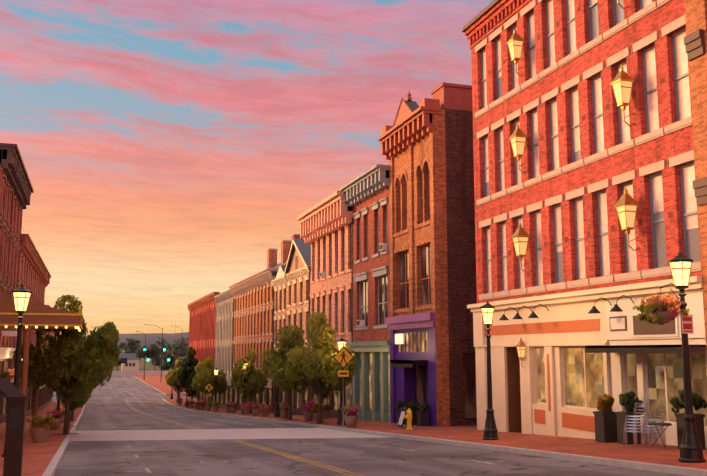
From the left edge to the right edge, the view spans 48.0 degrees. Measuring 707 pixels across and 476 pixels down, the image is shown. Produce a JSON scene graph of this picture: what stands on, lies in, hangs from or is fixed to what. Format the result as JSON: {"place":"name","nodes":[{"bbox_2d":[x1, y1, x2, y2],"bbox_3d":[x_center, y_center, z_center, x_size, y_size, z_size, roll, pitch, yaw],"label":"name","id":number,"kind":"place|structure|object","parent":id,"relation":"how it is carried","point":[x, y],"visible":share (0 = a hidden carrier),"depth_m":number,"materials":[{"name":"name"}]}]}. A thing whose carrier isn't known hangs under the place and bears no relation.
{"place":"outdoors","nodes":[
{"label":"outdoors","id":0,"kind":"place"},
{"bbox_2d":[6,357,22,390],"bbox_3d":[-25.708,11.394,60.041,1.338,5.090,1.119,3,-9,-18],"label":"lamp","id":1,"kind":"object","parent":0,"point":[10,372],"depth_m":59.89,"materials":[{"name":"orange glass"}]},
{"bbox_2d":[86,332,188,348],"bbox_3d":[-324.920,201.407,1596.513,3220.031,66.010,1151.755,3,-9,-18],"label":"hills","id":2,"kind":"structure","parent":0,"point":[151,338],"depth_m":1612.49,"materials":[{"name":"grey"}]},
{"bbox_2d":[113,349,172,370],"bbox_3d":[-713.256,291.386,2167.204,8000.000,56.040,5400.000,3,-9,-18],"label":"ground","id":3,"kind":"structure","parent":0,"point":[149,366],"depth_m":411.27,"materials":[{"name":"plant"}]},
{"bbox_2d":[0,143,33,422],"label":"building","id":4,"kind":"structure","parent":3,"relation":"on","point":[16,189],"depth_m":59.02,"materials":[{"name":"brick"}]},
{"bbox_2d":[11,234,50,415],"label":"building","id":5,"kind":"structure","parent":3,"relation":"on","point":[34,275],"depth_m":82.31,"materials":[{"name":"brick"}]},
{"bbox_2d":[0,296,83,440],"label":"marquee","id":6,"kind":"object","parent":3,"relation":"on","point":[37,318],"visible":0.81,"depth_m":34.38,"materials":[{"name":"metal"}]},
{"bbox_2d":[38,305,54,411],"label":"building","id":7,"kind":"structure","parent":3,"relation":"on","point":[45,399],"depth_m":115.47,"materials":[{"name":"brick"}]},
{"bbox_2d":[84,333,188,370],"bbox_3d":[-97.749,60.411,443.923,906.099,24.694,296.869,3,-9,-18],"label":"tree line","id":8,"kind":"object","parent":3,"relation":"on","point":[133,346],"visible":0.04,"depth_m":357.99,"materials":[{"name":"green plant"}]},
{"bbox_2d":[121,353,183,370],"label":"houses","id":9,"kind":"structure","parent":3,"relation":"on","point":[132,364],"depth_m":335.47,"materials":[{"name":"stone"}]},
{"bbox_2d":[187,292,219,405],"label":"building","id":10,"kind":"structure","parent":3,"relation":"on","point":[202,322],"depth_m":129.31,"materials":[{"name":"red brick"}]},
{"bbox_2d":[214,289,234,408],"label":"building","id":11,"kind":"structure","parent":3,"relation":"on","point":[224,337],"depth_m":108.53,"materials":[{"name":"paint"}]},
{"bbox_2d":[229,234,302,412],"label":"building","id":12,"kind":"structure","parent":3,"relation":"on","point":[252,295],"depth_m":88.26,"materials":[{"name":"brick"}]},
{"bbox_2d":[271,265,286,412],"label":"building","id":13,"kind":"structure","parent":3,"relation":"on","point":[279,282],"depth_m":77.52,"materials":[{"name":"beige brick"}]},
{"bbox_2d":[283,239,310,414],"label":"building","id":14,"kind":"structure","parent":3,"relation":"on","point":[297,268],"depth_m":70.43,"materials":[{"name":"beige brick"}]},
{"bbox_2d":[297,191,352,417],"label":"building","id":15,"kind":"structure","parent":3,"relation":"on","point":[326,228],"depth_m":60.08,"materials":[{"name":"brick"}]},
{"bbox_2d":[340,164,390,422],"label":"building","id":16,"kind":"structure","parent":3,"relation":"on","point":[366,196],"depth_m":52.04,"materials":[{"name":"red brick"}]},
{"bbox_2d":[231,190,390,419],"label":"air conditioners","id":17,"kind":"object","parent":16,"relation":"attached to","point":[382,247],"visible":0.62,"depth_m":55.76,"materials":[{"name":"white metal"}]},
{"bbox_2d":[378,82,476,426],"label":"building","id":18,"kind":"structure","parent":3,"relation":"on","point":[427,148],"depth_m":43.54,"materials":[{"name":"brown brick"}]},
{"bbox_2d":[462,0,706,447],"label":"building","id":19,"kind":"structure","parent":3,"relation":"on","point":[586,222],"depth_m":29.94,"materials":[{"name":"red brick"}]},
{"bbox_2d":[684,0,706,354],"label":"building","id":20,"kind":"structure","parent":3,"relation":"on","point":[695,40],"depth_m":23.77,"materials":[{"name":"brick"}]},
{"bbox_2d":[0,0,492,335],"label":"sky","id":21,"kind":"structure","parent":0,"point":[165,146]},
{"bbox_2d":[0,375,706,475],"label":"pavements","id":22,"kind":"structure","parent":0,"point":[41,459],"depth_m":27.55,"materials":[{"name":"red brick"}]},
{"bbox_2d":[0,378,27,475],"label":"trash can","id":23,"kind":"object","parent":22,"relation":"on","point":[14,396],"visible":1,"depth_m":15.72,"materials":[{"name":"black metal"}]},
{"bbox_2d":[2,284,32,456],"bbox_3d":[-10.637,4.137,25.133,0.626,5.390,0.604,3,-9,-18],"label":"lamp","id":24,"kind":"object","parent":22,"relation":"on","point":[21,295],"visible":0.56,"depth_m":25.25,"materials":[{"name":"brown metal"}]},
{"bbox_2d":[56,386,61,423],"bbox_3d":[-20.874,10.400,55.393,1.283,5.090,0.620,3,-9,-17],"label":"lamp","id":25,"kind":"object","parent":22,"relation":"on","point":[58,404],"visible":0.19,"depth_m":55.26,"materials":[{"name":"brown metal"}]},
{"bbox_2d":[12,294,120,434],"bbox_3d":[-14.450,6.399,40.175,5.136,7.062,5.057,3,-9,-18],"label":"tree","id":26,"kind":"object","parent":22,"relation":"on","point":[101,353],"depth_m":39.42,"materials":[{"name":"green plant"}]},
{"bbox_2d":[34,328,99,426],"bbox_3d":[-18.079,8.465,50.184,4.440,7.002,4.994,3,-9,-18],"label":"tree","id":27,"kind":"object","parent":22,"relation":"on","point":[74,404],"depth_m":49.58,"materials":[{"name":"green plant"}]},
{"bbox_2d":[45,359,102,420],"bbox_3d":[-21.985,10.833,62.495,4.786,7.212,4.619,3,-9,-18],"label":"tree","id":28,"kind":"object","parent":22,"relation":"on","point":[72,416],"depth_m":61.89,"materials":[{"name":"green plant"}]},
{"bbox_2d":[165,359,188,397],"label":"tree","id":29,"kind":"object","parent":22,"relation":"on","point":[172,381],"depth_m":135.05,"materials":[{"name":"green plant"}]},
{"bbox_2d":[176,346,204,406],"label":"tree","id":30,"kind":"object","parent":22,"relation":"on","point":[186,372],"depth_m":118.40,"materials":[{"name":"green plant"}]},
{"bbox_2d":[30,400,358,442],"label":"flower pots","id":31,"kind":"object","parent":22,"relation":"on","point":[39,435],"visible":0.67,"depth_m":52.28,"materials":[{"name":"ceramic"}]},
{"bbox_2d":[30,416,51,429],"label":"flowers","id":32,"kind":"object","parent":31,"relation":"on","point":[36,421],"visible":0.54,"depth_m":32.38,"materials":[{"name":"green plant"}]},
{"bbox_2d":[25,413,57,428],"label":"flowers","id":33,"kind":"object","parent":31,"relation":"on","point":[45,425],"visible":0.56,"depth_m":32.42,"materials":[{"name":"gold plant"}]},
{"bbox_2d":[46,410,60,417],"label":"flowers","id":34,"kind":"object","parent":31,"relation":"on","point":[55,414],"visible":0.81,"depth_m":44.89,"materials":[{"name":"plant"}]},
{"bbox_2d":[243,402,250,408],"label":"flowers","id":35,"kind":"object","parent":31,"relation":"on","point":[248,405],"visible":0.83,"depth_m":72.97,"materials":[{"name":"plant"}]},
{"bbox_2d":[251,401,259,408],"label":"flowers","id":36,"kind":"object","parent":31,"relation":"on","point":[257,407],"visible":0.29,"depth_m":69.32,"materials":[{"name":"plant"}]},
{"bbox_2d":[259,402,268,409],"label":"flowers","id":37,"kind":"object","parent":31,"relation":"on","point":[263,406],"visible":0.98,"depth_m":65.37,"materials":[{"name":"plant"}]},
{"bbox_2d":[280,402,287,410],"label":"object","id":38,"kind":"object","parent":31,"relation":"on","point":[285,407],"visible":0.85,"depth_m":58.66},
{"bbox_2d":[302,400,315,411],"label":"flowers","id":39,"kind":"object","parent":31,"relation":"on","point":[310,404],"visible":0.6,"depth_m":52.59,"materials":[{"name":"plant"}]},
{"bbox_2d":[311,403,322,413],"bbox_3d":[-2.343,10.849,50.319,0.821,0.778,0.872,-1,-8,8],"label":"plant","id":40,"kind":"object","parent":31,"relation":"on","point":[314,409],"visible":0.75,"depth_m":50.19,"materials":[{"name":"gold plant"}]},
{"bbox_2d":[323,404,331,409],"bbox_3d":[-1.986,12.232,57.198,0.792,0.705,0.956,7,-11,-40],"label":"plant","id":41,"kind":"object","parent":31,"relation":"on","point":[328,406],"visible":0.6,"depth_m":56.99,"materials":[{"name":"green plant"}]},
{"bbox_2d":[344,405,358,415],"bbox_3d":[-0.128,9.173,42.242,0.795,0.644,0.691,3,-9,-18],"label":"flowers","id":42,"kind":"object","parent":31,"relation":"on","point":[354,410],"visible":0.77,"depth_m":42.07,"materials":[{"name":"pink plant"}]},
{"bbox_2d":[191,356,227,400],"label":"tree","id":43,"kind":"object","parent":22,"relation":"on","point":[202,379],"depth_m":98.86,"materials":[{"name":"green plant"}]},
{"bbox_2d":[214,368,218,400],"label":"lamp","id":44,"kind":"object","parent":22,"relation":"on","point":[216,370],"visible":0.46,"depth_m":94.15,"materials":[{"name":"brown metal"}]},
{"bbox_2d":[179,388,286,419],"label":"sign posts","id":45,"kind":"object","parent":22,"relation":"on","point":[180,389],"visible":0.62,"depth_m":123.43,"materials":[{"name":"silver metal"}]},
{"bbox_2d":[235,361,247,413],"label":"lamp","id":46,"kind":"object","parent":22,"relation":"on","point":[245,362],"depth_m":76.38,"materials":[{"name":"black metal"}]},
{"bbox_2d":[231,349,268,413],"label":"tree","id":47,"kind":"object","parent":22,"relation":"on","point":[253,377],"depth_m":76.36,"materials":[{"name":"green plant"}]},
{"bbox_2d":[186,400,345,424],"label":"trash cans","id":48,"kind":"object","parent":22,"relation":"on","point":[340,415],"visible":0.38,"depth_m":44.90,"materials":[{"name":"black metal"}]},
{"bbox_2d":[266,372,280,416],"bbox_3d":[-6.367,11.720,63.378,1.283,5.090,0.620,3,-9,-17],"label":"lamp","id":49,"kind":"object","parent":22,"relation":"on","point":[277,412],"visible":0.33,"depth_m":63.12,"materials":[{"name":"brown metal"}]},
{"bbox_2d":[204,342,353,426],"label":"warning signs","id":50,"kind":"object","parent":22,"relation":"on","point":[343,356],"visible":0.96,"depth_m":43.03,"materials":[{"name":"yellow metal"}]},
{"bbox_2d":[261,324,308,419],"bbox_3d":[-4.379,9.524,56.358,4.299,6.820,4.185,3,-9,-18],"label":"tree","id":51,"kind":"object","parent":22,"relation":"on","point":[291,336],"depth_m":56.01,"materials":[{"name":"green plant"}]},
{"bbox_2d":[284,311,356,423],"bbox_3d":[-2.062,7.852,48.194,4.534,6.894,4.412,3,-9,-18],"label":"tree","id":52,"kind":"object","parent":22,"relation":"on","point":[318,331],"depth_m":47.72,"materials":[{"name":"green plant"}]},
{"bbox_2d":[336,337,346,423],"bbox_3d":[-0.698,8.415,47.022,0.626,5.090,0.604,3,-9,-18],"label":"lamp","id":53,"kind":"object","parent":22,"relation":"on","point":[340,342],"visible":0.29,"depth_m":46.94,"materials":[{"name":"brown metal"}]},
{"bbox_2d":[397,406,412,427],"bbox_3d":[2.609,9.073,40.260,0.635,1.089,0.656,3,-9,-18],"label":"sign","id":54,"kind":"object","parent":22,"relation":"on","point":[402,414],"visible":0.56,"depth_m":40.20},
{"bbox_2d":[404,408,412,428],"bbox_3d":[2.665,8.770,38.515,0.430,1.000,0.470,3,-9,-18],"label":"hydrant","id":55,"kind":"object","parent":22,"relation":"on","point":[408,416],"visible":0.98,"depth_m":38.43,"materials":[{"name":"yellow metal"}]},
{"bbox_2d":[396,410,429,425],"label":"planters","id":56,"kind":"object","parent":22,"relation":"on","point":[420,418],"visible":0.56,"depth_m":41.88,"materials":[{"name":"soil"}]},
{"bbox_2d":[394,401,408,408],"bbox_3d":[2.797,9.453,44.797,0.980,0.552,0.668,5,-10,-33],"label":"shrub","id":57,"kind":"object","parent":56,"relation":"on","point":[400,404],"visible":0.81,"depth_m":44.69,"materials":[{"name":"green plant"}]},
{"bbox_2d":[407,400,416,410],"bbox_3d":[3.230,9.181,43.483,0.719,0.634,0.777,3,-9,-18],"label":"shrub","id":58,"kind":"object","parent":56,"relation":"on","point":[411,405],"visible":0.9,"depth_m":43.25,"materials":[{"name":"green plant"}]},
{"bbox_2d":[415,402,429,412],"bbox_3d":[3.694,8.971,41.947,0.660,0.665,0.753,8,-11,-44],"label":"shrub","id":59,"kind":"object","parent":56,"relation":"on","point":[424,407],"visible":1,"depth_m":41.83,"materials":[{"name":"green plant"}]},
{"bbox_2d":[480,301,498,439],"bbox_3d":[5.031,4.869,29.441,0.626,5.090,0.604,3,-9,-18],"label":"lamp","id":60,"kind":"object","parent":22,"relation":"on","point":[490,430],"visible":0.98,"depth_m":29.30,"materials":[{"name":"brown metal"}]},
{"bbox_2d":[623,402,671,449],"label":"patio chairs","id":61,"kind":"object","parent":22,"relation":"on","point":[651,424],"visible":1,"depth_m":23.97,"materials":[{"name":"silver metal"}]},
{"bbox_2d":[593,411,705,449],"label":"planters","id":62,"kind":"object","parent":22,"relation":"on","point":[609,426],"visible":0.73,"depth_m":25.67,"materials":[{"name":"plastic"}]},
{"bbox_2d":[596,394,614,411],"bbox_3d":[8.484,5.611,26.951,0.745,0.696,0.569,3,-9,-18],"label":"shrub","id":63,"kind":"object","parent":62,"relation":"on","point":[605,402],"visible":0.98,"depth_m":26.81,"materials":[{"name":"plant"}]},
{"bbox_2d":[619,390,644,412],"bbox_3d":[9.032,5.372,25.823,0.800,0.802,0.747,-1,-8,10],"label":"shrub","id":64,"kind":"object","parent":62,"relation":"on","point":[627,400],"visible":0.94,"depth_m":25.68,"materials":[{"name":"green plant"}]},
{"bbox_2d":[670,389,706,414],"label":"shrub","id":65,"kind":"object","parent":62,"relation":"on","point":[678,404],"visible":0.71,"depth_m":22.84,"materials":[{"name":"green plant"}]},
{"bbox_2d":[641,251,705,462],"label":"lamp","id":66,"kind":"object","parent":22,"relation":"on","point":[691,448],"depth_m":19.22,"materials":[{"name":"black metal"}]},
{"bbox_2d":[632,302,688,325],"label":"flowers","id":67,"kind":"object","parent":66,"relation":"hanging from","point":[652,308],"visible":0.69,"depth_m":19.25,"materials":[{"name":"green plant"}]},
{"bbox_2d":[52,376,685,475],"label":"road","id":68,"kind":"structure","parent":0,"point":[375,456],"depth_m":25.57,"materials":[{"name":"grey asphalt"}]},
{"bbox_2d":[105,370,170,375],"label":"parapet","id":69,"kind":"structure","parent":68,"relation":"on","point":[135,373],"depth_m":286.16,"materials":[{"name":"grey concrete"}]},
{"bbox_2d":[122,322,188,381],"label":"traffic lights","id":70,"kind":"object","parent":68,"relation":"on","point":[124,360],"visible":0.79,"depth_m":224.45,"materials":[{"name":"green"}]},
{"bbox_2d":[70,428,391,440],"bbox_3d":[-7.399,10.016,40.663,19.591,0.980,11.126,-1,-8,6],"label":"crossing","id":71,"kind":"object","parent":68,"relation":"on","point":[206,434],"visible":1,"depth_m":39.45,"materials":[{"name":"white paint"}]},
{"bbox_2d":[100,387,501,475],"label":"road markings","id":72,"kind":"structure","parent":68,"relation":"on","point":[146,469],"depth_m":25.10,"materials":[{"name":"paint"}]},
{"bbox_2d":[67,424,539,462],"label":"covers","id":73,"kind":"object","parent":68,"relation":"on","point":[531,456],"visible":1,"depth_m":23.25,"materials":[{"name":"metal"}]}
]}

